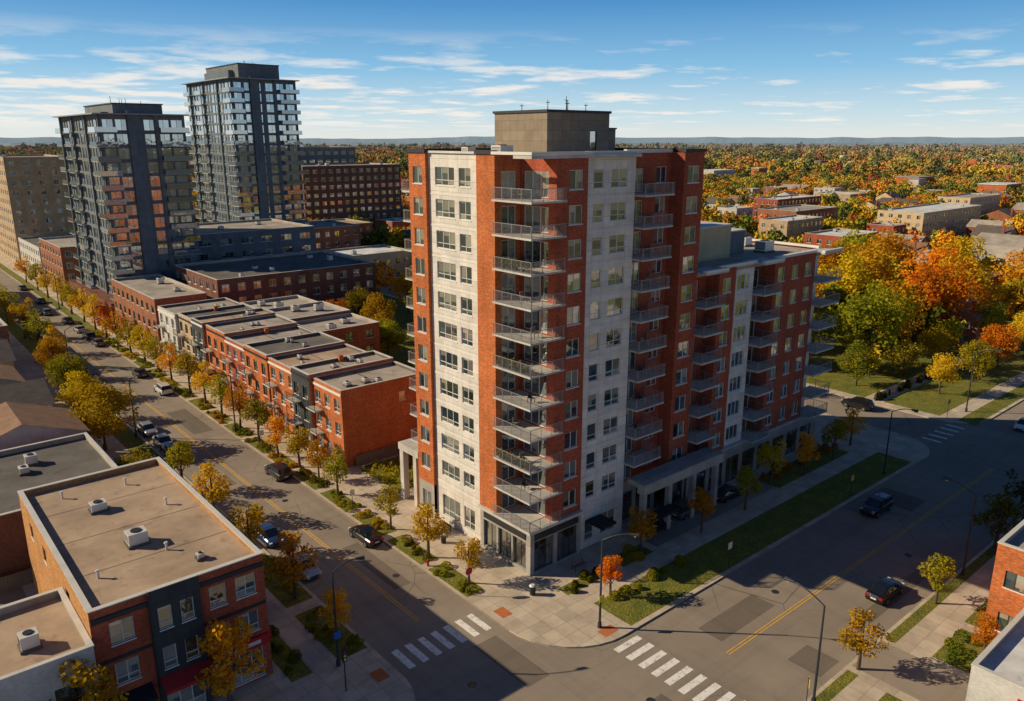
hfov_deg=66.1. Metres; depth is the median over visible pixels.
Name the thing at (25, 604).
parapet
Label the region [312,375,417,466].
walls
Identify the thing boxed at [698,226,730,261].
penthouse walls
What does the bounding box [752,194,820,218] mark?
suburban building
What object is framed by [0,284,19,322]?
street tree
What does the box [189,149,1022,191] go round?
distant buildings
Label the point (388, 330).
tree
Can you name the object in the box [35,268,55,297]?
street tree
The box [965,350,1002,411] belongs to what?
street lamp
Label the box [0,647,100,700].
walls
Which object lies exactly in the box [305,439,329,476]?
street tree
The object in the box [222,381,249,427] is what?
street tree
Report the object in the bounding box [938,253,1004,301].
maple tree
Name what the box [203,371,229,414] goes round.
street tree
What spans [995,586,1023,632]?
window sills
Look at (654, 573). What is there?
hedge
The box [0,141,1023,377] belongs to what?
trees
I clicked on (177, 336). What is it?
balcony railings
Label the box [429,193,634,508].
floor bands
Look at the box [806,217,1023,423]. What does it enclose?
sidewalk
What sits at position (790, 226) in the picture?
suburban building
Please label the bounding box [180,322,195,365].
window frames
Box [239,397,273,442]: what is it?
street tree
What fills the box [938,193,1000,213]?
suburban building
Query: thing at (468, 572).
stop sign
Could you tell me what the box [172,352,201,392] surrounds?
street tree
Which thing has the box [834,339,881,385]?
tree
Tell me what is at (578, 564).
park bench
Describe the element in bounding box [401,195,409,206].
suburban building
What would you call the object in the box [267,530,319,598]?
street tree
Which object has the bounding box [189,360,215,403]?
street tree
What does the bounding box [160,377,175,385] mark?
shrub bed
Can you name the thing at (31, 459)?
hvac unit
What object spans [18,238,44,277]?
walls
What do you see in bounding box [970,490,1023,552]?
street tree
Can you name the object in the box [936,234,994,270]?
maple tree
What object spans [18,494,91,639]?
walls
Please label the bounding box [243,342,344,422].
walls
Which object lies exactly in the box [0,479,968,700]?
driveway
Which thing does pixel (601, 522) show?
entrance awning
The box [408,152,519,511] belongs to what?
brick walls
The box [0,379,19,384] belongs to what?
gable
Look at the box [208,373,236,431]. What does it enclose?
street lamp
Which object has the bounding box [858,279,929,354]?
maple tree
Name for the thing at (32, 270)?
street tree
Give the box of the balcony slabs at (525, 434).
[402,190,841,505]
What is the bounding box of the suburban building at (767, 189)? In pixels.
[764,186,786,193]
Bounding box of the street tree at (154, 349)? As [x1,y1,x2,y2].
[141,334,171,369]
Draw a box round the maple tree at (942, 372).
[926,352,961,393]
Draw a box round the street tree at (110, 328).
[100,310,128,343]
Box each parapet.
[0,434,113,467]
[0,591,85,644]
[21,234,72,238]
[24,460,254,552]
[41,236,74,239]
[114,274,202,292]
[161,298,238,307]
[181,305,253,314]
[195,308,270,319]
[210,315,291,325]
[229,326,311,338]
[245,296,314,303]
[247,332,339,345]
[268,302,345,310]
[272,344,362,358]
[296,352,388,368]
[297,313,374,323]
[316,362,415,378]
[318,219,367,222]
[324,245,403,251]
[979,616,1023,664]
[1005,526,1023,542]
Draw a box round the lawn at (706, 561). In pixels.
[0,263,1023,700]
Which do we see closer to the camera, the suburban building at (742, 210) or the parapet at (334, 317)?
the parapet at (334, 317)
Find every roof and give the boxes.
[0,339,15,362]
[0,364,24,380]
[0,378,54,405]
[0,402,89,435]
[0,438,110,513]
[0,597,84,676]
[23,238,39,246]
[26,464,251,607]
[46,237,75,246]
[119,277,197,298]
[165,300,235,313]
[185,307,248,317]
[198,311,266,321]
[212,317,288,332]
[233,328,306,343]
[248,298,310,308]
[251,335,335,353]
[274,305,341,317]
[276,347,359,365]
[299,316,369,331]
[300,354,384,373]
[320,364,413,389]
[330,246,400,255]
[336,220,361,223]
[493,109,616,128]
[513,153,842,275]
[697,243,821,276]
[700,221,745,231]
[981,620,1023,684]
[1008,529,1023,548]
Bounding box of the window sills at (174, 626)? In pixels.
[31,536,265,694]
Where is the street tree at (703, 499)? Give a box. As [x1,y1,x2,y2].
[687,486,715,532]
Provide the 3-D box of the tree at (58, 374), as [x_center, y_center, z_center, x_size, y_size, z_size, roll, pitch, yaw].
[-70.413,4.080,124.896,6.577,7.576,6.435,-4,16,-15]
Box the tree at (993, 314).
[970,298,1008,344]
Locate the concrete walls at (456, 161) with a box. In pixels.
[428,153,818,549]
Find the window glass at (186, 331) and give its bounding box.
[180,321,194,352]
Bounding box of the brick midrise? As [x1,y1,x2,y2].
[301,163,401,230]
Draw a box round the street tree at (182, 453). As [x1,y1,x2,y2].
[165,440,195,478]
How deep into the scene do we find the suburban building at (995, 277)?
181.10 m
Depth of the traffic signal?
58.30 m
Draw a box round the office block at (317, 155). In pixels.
[300,146,355,163]
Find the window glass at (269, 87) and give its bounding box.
[187,82,301,223]
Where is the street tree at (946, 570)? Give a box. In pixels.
[918,552,957,603]
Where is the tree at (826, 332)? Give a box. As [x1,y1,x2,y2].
[809,294,842,354]
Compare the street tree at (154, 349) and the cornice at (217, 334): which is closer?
the cornice at (217, 334)
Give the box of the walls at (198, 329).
[191,318,206,378]
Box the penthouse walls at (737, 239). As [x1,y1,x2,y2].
[729,231,744,254]
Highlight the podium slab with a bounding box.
[478,416,801,535]
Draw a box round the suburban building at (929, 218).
[877,203,981,242]
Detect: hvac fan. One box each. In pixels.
[22,629,32,635]
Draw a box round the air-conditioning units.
[88,498,204,558]
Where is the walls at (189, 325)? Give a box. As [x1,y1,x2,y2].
[177,313,194,368]
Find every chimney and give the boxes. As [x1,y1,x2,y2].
[264,328,268,333]
[338,354,343,361]
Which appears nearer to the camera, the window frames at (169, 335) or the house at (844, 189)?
the window frames at (169, 335)
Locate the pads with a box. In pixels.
[744,244,774,252]
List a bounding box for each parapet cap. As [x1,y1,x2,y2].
[0,432,117,515]
[0,587,93,680]
[17,457,262,613]
[18,234,65,247]
[39,235,74,247]
[112,274,205,298]
[158,297,241,314]
[178,304,254,319]
[191,307,275,322]
[205,314,296,333]
[225,325,313,346]
[240,295,317,307]
[243,331,344,355]
[267,343,366,368]
[269,301,349,318]
[290,350,393,374]
[296,313,378,331]
[312,360,415,390]
[319,244,403,255]
[406,148,706,153]
[427,149,672,153]
[491,150,843,273]
[971,608,1023,688]
[997,520,1023,551]
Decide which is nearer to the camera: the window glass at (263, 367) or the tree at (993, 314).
the window glass at (263, 367)
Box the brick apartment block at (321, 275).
[174,250,377,315]
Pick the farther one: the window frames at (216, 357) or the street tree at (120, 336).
the street tree at (120, 336)
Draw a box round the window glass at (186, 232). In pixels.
[61,119,195,291]
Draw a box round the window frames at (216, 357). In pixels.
[208,336,224,382]
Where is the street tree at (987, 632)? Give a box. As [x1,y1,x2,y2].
[971,610,1000,652]
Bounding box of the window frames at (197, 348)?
[194,331,204,373]
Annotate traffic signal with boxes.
[341,648,346,690]
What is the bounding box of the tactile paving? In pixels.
[369,607,618,681]
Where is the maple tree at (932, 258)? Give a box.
[898,240,979,286]
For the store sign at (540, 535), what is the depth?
75.87 m
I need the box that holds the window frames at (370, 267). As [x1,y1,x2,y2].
[178,267,373,311]
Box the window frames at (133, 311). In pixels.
[114,287,155,332]
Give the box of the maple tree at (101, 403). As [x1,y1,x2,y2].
[68,381,139,450]
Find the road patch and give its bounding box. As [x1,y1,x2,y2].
[89,373,932,700]
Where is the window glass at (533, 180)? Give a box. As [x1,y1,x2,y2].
[414,131,810,539]
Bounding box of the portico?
[628,447,724,541]
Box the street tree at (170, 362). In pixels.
[155,342,180,380]
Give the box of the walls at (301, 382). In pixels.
[291,367,312,445]
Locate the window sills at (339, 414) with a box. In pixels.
[315,399,405,453]
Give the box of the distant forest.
[0,142,1020,174]
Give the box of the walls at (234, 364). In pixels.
[225,338,248,403]
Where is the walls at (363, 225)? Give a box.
[358,223,372,242]
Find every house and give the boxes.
[394,229,410,245]
[704,197,735,208]
[729,195,753,205]
[745,230,754,238]
[776,191,797,195]
[781,184,812,194]
[831,186,847,191]
[855,200,882,217]
[876,191,901,199]
[878,197,922,205]
[879,232,929,242]
[897,240,931,258]
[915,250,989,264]
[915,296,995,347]
[964,219,1014,241]
[970,224,1019,237]
[971,232,1023,247]
[972,244,1023,277]
[976,190,1012,208]
[980,208,1016,220]
[1011,202,1023,214]
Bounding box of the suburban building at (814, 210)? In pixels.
[757,204,837,225]
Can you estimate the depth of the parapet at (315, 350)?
116.46 m
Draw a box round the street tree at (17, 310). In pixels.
[5,297,35,338]
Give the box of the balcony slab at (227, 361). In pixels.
[219,358,234,382]
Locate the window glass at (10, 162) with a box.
[0,161,65,258]
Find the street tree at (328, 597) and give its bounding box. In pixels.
[317,588,352,631]
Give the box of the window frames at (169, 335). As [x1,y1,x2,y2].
[160,313,175,354]
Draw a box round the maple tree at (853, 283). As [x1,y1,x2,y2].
[817,251,881,334]
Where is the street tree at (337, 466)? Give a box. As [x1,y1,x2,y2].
[321,447,348,492]
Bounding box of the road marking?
[1,287,993,700]
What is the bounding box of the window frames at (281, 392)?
[271,367,293,425]
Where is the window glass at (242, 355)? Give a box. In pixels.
[228,346,247,399]
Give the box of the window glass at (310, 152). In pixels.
[301,151,353,162]
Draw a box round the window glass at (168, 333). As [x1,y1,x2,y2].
[161,314,175,352]
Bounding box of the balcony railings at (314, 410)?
[305,399,322,434]
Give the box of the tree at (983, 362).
[957,339,996,381]
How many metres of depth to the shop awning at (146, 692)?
53.92 m
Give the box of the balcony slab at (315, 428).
[306,405,324,435]
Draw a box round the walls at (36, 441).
[0,430,85,449]
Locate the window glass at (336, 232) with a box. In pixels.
[316,230,357,247]
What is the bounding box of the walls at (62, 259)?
[39,239,80,291]
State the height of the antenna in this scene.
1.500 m
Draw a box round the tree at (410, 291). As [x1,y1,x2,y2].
[403,286,412,309]
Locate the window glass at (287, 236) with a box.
[199,232,310,259]
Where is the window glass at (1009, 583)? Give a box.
[997,571,1023,630]
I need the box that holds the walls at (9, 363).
[0,361,13,366]
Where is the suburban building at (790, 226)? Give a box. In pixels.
[758,215,822,242]
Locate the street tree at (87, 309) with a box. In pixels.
[81,294,102,329]
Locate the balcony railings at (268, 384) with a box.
[262,376,278,406]
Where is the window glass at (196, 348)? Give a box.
[194,330,206,380]
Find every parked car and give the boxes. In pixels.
[18,284,27,290]
[35,297,46,304]
[41,308,52,315]
[61,316,73,324]
[73,325,86,333]
[82,330,96,340]
[91,338,105,346]
[132,367,148,378]
[137,421,157,436]
[152,433,173,449]
[154,382,172,395]
[163,441,179,458]
[253,522,283,547]
[264,461,292,481]
[286,552,321,580]
[348,523,383,547]
[633,515,671,537]
[671,497,699,519]
[717,484,743,502]
[841,396,874,410]
[859,492,893,518]
[865,577,904,605]
[1013,417,1023,430]
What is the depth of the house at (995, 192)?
477.97 m
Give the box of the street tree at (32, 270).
[25,263,45,289]
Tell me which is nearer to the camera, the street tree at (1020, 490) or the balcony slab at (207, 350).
the street tree at (1020, 490)
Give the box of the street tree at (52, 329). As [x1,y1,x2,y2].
[37,325,67,354]
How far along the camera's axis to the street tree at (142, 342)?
143.14 m
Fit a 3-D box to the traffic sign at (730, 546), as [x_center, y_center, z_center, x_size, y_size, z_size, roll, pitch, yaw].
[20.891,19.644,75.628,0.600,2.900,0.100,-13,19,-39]
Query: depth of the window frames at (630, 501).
85.44 m
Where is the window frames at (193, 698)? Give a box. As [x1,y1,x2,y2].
[109,572,263,700]
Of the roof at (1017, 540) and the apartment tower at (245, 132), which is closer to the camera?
the roof at (1017, 540)
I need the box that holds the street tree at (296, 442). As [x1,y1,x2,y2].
[284,424,310,467]
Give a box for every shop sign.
[212,626,270,664]
[230,639,260,653]
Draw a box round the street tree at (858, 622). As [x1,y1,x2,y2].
[837,607,892,669]
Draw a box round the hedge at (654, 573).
[608,554,686,600]
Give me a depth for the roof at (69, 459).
83.53 m
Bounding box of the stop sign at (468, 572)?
[465,567,472,595]
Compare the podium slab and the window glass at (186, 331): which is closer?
the podium slab
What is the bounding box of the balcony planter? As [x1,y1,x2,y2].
[498,265,530,470]
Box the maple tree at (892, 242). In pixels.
[855,228,917,276]
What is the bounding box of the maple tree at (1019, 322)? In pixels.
[1007,310,1023,356]
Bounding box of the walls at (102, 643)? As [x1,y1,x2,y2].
[88,554,272,700]
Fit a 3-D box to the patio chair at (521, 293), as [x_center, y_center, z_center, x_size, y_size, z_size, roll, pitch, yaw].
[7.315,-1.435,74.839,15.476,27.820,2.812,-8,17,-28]
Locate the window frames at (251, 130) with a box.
[187,82,302,223]
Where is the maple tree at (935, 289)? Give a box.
[907,260,992,337]
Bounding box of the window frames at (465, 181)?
[413,166,811,540]
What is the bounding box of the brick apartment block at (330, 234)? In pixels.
[304,220,360,250]
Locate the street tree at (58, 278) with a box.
[49,275,70,305]
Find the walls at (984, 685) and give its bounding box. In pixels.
[965,665,1023,700]
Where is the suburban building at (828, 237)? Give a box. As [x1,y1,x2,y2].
[804,228,878,259]
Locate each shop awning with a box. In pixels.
[108,681,157,700]
[160,659,211,695]
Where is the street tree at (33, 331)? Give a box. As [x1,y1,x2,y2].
[21,308,53,344]
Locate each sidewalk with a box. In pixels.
[0,253,929,647]
[0,308,414,700]
[805,517,1021,700]
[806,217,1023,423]
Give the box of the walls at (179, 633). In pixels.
[146,575,212,700]
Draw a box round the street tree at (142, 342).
[127,324,156,363]
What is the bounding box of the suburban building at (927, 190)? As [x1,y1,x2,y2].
[914,189,942,195]
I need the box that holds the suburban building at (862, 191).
[849,190,876,200]
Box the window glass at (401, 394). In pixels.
[316,390,404,455]
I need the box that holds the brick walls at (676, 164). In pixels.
[519,152,815,520]
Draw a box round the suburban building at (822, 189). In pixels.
[813,186,841,194]
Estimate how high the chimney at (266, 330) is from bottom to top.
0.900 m
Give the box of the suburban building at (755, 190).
[732,187,760,195]
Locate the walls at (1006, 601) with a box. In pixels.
[983,543,1023,636]
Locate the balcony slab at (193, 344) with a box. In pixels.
[187,342,199,363]
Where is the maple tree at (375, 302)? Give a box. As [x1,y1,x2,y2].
[360,292,396,324]
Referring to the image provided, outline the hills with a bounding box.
[0,136,1023,143]
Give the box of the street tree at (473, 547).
[453,537,483,581]
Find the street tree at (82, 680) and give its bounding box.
[49,659,128,700]
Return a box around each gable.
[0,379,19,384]
[0,424,83,447]
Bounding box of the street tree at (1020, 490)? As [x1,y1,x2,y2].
[1002,468,1023,520]
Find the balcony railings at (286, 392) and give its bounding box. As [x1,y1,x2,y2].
[285,391,302,423]
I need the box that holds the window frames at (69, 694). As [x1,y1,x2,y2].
[55,688,82,700]
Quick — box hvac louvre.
[462,147,764,248]
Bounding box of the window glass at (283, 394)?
[272,368,294,432]
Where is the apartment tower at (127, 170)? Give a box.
[52,99,202,323]
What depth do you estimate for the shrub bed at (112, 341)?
159.73 m
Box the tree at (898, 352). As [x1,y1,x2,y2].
[881,338,927,375]
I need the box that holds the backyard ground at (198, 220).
[195,217,964,283]
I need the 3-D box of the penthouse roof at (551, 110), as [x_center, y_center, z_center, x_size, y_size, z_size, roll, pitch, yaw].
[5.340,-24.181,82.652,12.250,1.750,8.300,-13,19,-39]
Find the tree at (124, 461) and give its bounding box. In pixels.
[114,447,154,465]
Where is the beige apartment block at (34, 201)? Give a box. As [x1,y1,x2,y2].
[0,154,73,262]
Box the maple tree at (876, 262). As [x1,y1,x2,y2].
[829,241,900,295]
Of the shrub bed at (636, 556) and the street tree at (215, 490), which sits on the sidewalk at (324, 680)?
the street tree at (215, 490)
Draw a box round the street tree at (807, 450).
[794,431,819,473]
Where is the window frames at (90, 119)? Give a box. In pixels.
[61,119,196,291]
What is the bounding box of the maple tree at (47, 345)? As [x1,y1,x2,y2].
[32,336,68,368]
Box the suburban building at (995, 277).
[964,271,1003,306]
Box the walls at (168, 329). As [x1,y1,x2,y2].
[158,307,181,359]
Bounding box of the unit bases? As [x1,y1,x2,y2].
[88,507,206,561]
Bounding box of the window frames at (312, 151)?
[306,151,352,162]
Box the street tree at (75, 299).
[66,288,91,321]
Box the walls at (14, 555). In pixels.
[0,511,32,585]
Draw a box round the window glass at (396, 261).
[377,258,407,277]
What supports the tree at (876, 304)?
on the lawn at (706, 561)
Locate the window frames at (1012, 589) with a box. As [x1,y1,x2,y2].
[997,570,1023,630]
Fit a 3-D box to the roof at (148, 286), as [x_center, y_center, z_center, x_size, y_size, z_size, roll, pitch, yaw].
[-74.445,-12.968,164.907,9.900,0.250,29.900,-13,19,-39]
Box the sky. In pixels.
[0,0,1023,138]
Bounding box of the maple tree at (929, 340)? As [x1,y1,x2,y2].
[917,323,958,364]
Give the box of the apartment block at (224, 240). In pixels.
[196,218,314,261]
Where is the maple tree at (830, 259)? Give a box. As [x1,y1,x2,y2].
[818,239,854,272]
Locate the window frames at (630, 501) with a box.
[485,139,809,570]
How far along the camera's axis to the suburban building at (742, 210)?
354.66 m
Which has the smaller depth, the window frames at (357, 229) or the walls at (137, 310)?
the walls at (137, 310)
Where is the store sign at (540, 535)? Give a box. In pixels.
[483,511,578,540]
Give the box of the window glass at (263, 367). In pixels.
[247,356,268,411]
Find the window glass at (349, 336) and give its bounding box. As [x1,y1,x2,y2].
[345,329,373,350]
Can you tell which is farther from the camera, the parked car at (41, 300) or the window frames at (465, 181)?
the parked car at (41, 300)
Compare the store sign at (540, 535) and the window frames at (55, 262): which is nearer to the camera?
the store sign at (540, 535)
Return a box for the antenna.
[521,96,585,109]
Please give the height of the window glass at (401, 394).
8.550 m
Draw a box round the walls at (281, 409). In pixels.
[268,358,293,432]
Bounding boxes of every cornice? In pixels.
[90,561,262,626]
[157,309,174,318]
[205,328,224,338]
[224,340,243,350]
[243,348,266,360]
[267,361,290,373]
[290,370,308,380]
[312,381,340,396]
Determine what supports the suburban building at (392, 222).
on the backyard ground at (198, 220)
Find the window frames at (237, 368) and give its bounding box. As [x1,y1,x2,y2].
[227,345,246,404]
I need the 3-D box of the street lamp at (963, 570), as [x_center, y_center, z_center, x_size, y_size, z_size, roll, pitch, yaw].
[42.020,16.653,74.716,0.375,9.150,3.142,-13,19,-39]
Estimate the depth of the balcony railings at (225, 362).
123.22 m
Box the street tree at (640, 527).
[628,505,657,551]
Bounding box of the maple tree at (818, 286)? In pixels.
[815,270,833,314]
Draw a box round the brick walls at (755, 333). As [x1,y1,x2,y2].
[743,266,762,429]
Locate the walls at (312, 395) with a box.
[308,358,392,450]
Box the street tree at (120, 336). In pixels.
[116,320,139,352]
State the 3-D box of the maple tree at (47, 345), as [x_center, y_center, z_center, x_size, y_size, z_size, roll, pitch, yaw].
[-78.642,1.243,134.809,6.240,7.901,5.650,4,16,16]
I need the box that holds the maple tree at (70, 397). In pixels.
[53,369,100,410]
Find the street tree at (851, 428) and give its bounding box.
[838,407,869,445]
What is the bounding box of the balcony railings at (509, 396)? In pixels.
[402,179,841,533]
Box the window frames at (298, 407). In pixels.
[294,381,309,445]
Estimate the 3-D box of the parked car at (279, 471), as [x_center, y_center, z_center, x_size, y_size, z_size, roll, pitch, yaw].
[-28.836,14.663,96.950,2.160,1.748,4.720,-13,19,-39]
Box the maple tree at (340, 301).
[325,298,352,312]
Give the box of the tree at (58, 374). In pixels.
[43,351,89,390]
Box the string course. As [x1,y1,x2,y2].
[97,600,265,666]
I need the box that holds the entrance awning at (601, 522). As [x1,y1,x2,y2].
[586,503,679,529]
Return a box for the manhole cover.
[467,682,475,687]
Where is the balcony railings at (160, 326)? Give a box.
[153,321,164,343]
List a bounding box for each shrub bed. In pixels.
[93,330,110,336]
[105,338,116,343]
[110,344,128,351]
[122,351,139,357]
[136,358,154,367]
[154,368,165,377]
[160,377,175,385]
[172,386,193,396]
[197,398,212,409]
[206,411,226,423]
[232,423,253,435]
[244,436,273,452]
[262,556,300,593]
[268,452,297,467]
[269,624,301,675]
[299,467,329,487]
[305,607,364,652]
[330,490,361,511]
[356,509,389,529]
[361,454,413,486]
[401,534,432,560]
[432,561,478,594]
[570,566,599,593]
[615,544,644,561]
[760,443,838,478]
[944,629,979,664]
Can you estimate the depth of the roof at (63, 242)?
223.72 m
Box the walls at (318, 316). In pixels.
[290,310,349,320]
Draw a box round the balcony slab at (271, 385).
[262,382,278,408]
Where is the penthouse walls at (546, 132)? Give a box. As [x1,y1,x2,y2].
[495,112,615,151]
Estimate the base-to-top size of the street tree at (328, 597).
4.784 m
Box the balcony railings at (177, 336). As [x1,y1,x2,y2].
[173,329,184,352]
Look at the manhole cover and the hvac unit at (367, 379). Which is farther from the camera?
the hvac unit at (367, 379)
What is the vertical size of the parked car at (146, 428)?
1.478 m
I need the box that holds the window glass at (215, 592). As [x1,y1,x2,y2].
[32,529,263,700]
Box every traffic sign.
[259,430,263,447]
[349,489,354,508]
[728,541,732,567]
[806,676,809,700]
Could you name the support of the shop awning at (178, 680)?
attached to the walls at (179, 633)
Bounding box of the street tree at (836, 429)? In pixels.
[820,418,848,459]
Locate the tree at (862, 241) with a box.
[831,229,879,258]
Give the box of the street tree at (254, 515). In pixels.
[227,502,266,542]
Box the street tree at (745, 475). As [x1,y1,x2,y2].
[733,465,762,509]
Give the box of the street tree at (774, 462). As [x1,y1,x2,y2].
[756,439,787,484]
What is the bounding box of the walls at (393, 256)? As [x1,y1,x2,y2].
[351,251,410,278]
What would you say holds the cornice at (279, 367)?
attached to the walls at (281, 409)
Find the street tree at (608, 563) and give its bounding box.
[595,554,622,594]
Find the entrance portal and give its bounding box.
[398,436,419,506]
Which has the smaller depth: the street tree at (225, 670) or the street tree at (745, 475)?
the street tree at (225, 670)
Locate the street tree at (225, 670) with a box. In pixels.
[195,616,266,700]
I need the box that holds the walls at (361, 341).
[323,322,380,352]
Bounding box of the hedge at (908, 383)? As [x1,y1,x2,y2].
[873,371,932,400]
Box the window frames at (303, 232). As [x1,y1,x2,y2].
[200,232,309,260]
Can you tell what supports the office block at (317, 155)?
on the backyard ground at (198, 220)
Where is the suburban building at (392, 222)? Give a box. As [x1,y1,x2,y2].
[375,217,409,238]
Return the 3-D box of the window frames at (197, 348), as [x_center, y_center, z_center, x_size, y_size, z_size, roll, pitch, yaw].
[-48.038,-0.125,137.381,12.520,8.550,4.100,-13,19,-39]
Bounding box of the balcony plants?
[496,256,534,466]
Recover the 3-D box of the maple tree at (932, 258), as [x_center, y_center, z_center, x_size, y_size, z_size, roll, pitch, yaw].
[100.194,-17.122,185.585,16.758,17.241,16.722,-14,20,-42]
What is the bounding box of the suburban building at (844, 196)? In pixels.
[816,191,866,202]
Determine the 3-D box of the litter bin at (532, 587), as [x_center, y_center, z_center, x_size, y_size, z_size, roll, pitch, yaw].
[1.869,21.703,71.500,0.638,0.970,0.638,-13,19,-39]
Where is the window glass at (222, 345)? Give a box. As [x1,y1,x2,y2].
[208,335,227,387]
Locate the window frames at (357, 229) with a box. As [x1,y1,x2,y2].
[316,229,357,247]
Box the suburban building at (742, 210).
[717,205,752,227]
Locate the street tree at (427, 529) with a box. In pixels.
[410,502,449,557]
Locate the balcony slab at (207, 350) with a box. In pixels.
[200,348,214,370]
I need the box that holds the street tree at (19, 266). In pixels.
[13,255,29,281]
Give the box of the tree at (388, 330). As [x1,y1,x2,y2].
[377,318,407,355]
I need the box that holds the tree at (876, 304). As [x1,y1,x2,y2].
[826,280,915,355]
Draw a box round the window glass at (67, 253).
[42,245,74,285]
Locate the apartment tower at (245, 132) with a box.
[181,60,307,223]
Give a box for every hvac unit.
[17,452,37,473]
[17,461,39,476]
[17,626,40,650]
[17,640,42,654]
[156,277,179,290]
[257,300,283,307]
[290,303,322,310]
[330,359,363,368]
[331,356,362,366]
[342,380,382,386]
[343,377,381,385]
[461,145,773,251]
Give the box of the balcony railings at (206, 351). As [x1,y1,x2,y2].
[200,343,214,368]
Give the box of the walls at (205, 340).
[202,313,274,380]
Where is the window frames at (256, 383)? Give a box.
[247,356,267,409]
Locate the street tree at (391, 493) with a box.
[373,484,400,529]
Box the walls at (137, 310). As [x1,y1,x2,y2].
[111,279,206,350]
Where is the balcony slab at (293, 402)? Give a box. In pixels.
[285,397,302,425]
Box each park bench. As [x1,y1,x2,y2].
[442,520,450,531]
[571,557,586,571]
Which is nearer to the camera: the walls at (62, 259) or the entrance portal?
the entrance portal
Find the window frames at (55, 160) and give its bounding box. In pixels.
[0,160,65,259]
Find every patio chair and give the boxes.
[508,190,653,489]
[513,184,653,458]
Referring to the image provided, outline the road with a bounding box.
[0,215,1023,700]
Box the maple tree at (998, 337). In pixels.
[979,323,1023,367]
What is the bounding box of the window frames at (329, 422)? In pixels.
[316,390,404,459]
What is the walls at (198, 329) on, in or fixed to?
on the sidewalk at (548, 613)
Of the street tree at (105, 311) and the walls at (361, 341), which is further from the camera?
the street tree at (105, 311)
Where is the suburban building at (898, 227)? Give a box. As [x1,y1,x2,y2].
[866,222,905,233]
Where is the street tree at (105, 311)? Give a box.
[89,301,114,337]
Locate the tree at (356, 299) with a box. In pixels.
[339,285,372,315]
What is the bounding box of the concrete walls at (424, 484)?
[419,478,434,516]
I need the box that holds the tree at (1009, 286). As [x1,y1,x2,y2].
[994,277,1023,317]
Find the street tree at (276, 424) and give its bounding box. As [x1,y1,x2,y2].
[264,415,291,456]
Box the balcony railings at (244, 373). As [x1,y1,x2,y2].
[238,364,253,393]
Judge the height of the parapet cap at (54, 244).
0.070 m
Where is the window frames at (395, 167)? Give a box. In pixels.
[305,167,399,218]
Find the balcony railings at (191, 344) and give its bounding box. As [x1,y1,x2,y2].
[186,337,198,362]
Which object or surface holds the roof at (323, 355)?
attached to the walls at (281, 409)
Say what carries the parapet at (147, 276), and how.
on the roof at (148, 286)
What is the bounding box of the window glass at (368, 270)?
[177,268,373,313]
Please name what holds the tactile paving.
on the sidewalk at (548, 613)
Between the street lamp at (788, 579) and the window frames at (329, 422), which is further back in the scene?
the window frames at (329, 422)
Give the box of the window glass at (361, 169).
[301,167,399,230]
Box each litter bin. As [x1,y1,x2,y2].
[441,534,445,543]
[529,583,535,595]
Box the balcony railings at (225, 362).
[219,353,232,380]
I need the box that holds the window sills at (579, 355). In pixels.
[412,182,810,541]
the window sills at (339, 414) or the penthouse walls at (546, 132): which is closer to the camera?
the penthouse walls at (546, 132)
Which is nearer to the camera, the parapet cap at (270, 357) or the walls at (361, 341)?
the parapet cap at (270, 357)
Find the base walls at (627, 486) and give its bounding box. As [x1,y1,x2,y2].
[480,417,815,575]
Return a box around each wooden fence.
[0,568,33,592]
[356,444,399,466]
[875,370,931,400]
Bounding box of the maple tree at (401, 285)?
[390,272,412,313]
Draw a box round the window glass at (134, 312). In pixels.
[114,288,157,340]
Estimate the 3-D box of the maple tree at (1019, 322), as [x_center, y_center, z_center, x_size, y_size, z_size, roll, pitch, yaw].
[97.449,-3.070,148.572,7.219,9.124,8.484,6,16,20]
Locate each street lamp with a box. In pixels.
[40,273,59,308]
[64,323,82,370]
[95,306,118,349]
[129,370,150,436]
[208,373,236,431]
[331,555,364,666]
[597,533,638,628]
[784,576,825,700]
[882,409,918,474]
[943,476,976,575]
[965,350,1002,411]
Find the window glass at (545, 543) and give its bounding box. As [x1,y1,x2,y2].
[486,423,808,569]
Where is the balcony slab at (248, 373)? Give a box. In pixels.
[238,370,253,394]
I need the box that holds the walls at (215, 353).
[205,323,296,388]
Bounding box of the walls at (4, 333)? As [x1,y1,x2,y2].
[0,326,10,345]
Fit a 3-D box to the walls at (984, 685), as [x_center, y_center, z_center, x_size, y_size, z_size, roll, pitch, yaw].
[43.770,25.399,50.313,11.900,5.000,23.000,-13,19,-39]
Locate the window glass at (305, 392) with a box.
[295,382,310,441]
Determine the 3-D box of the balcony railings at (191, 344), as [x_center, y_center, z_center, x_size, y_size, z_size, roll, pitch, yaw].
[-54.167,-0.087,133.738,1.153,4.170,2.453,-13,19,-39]
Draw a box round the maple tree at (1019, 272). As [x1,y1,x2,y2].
[983,250,1023,302]
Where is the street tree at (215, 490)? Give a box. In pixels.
[190,462,231,507]
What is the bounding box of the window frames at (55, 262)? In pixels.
[40,243,74,282]
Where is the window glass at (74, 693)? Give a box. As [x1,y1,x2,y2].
[56,686,81,700]
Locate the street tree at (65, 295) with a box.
[59,281,80,313]
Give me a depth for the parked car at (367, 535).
80.52 m

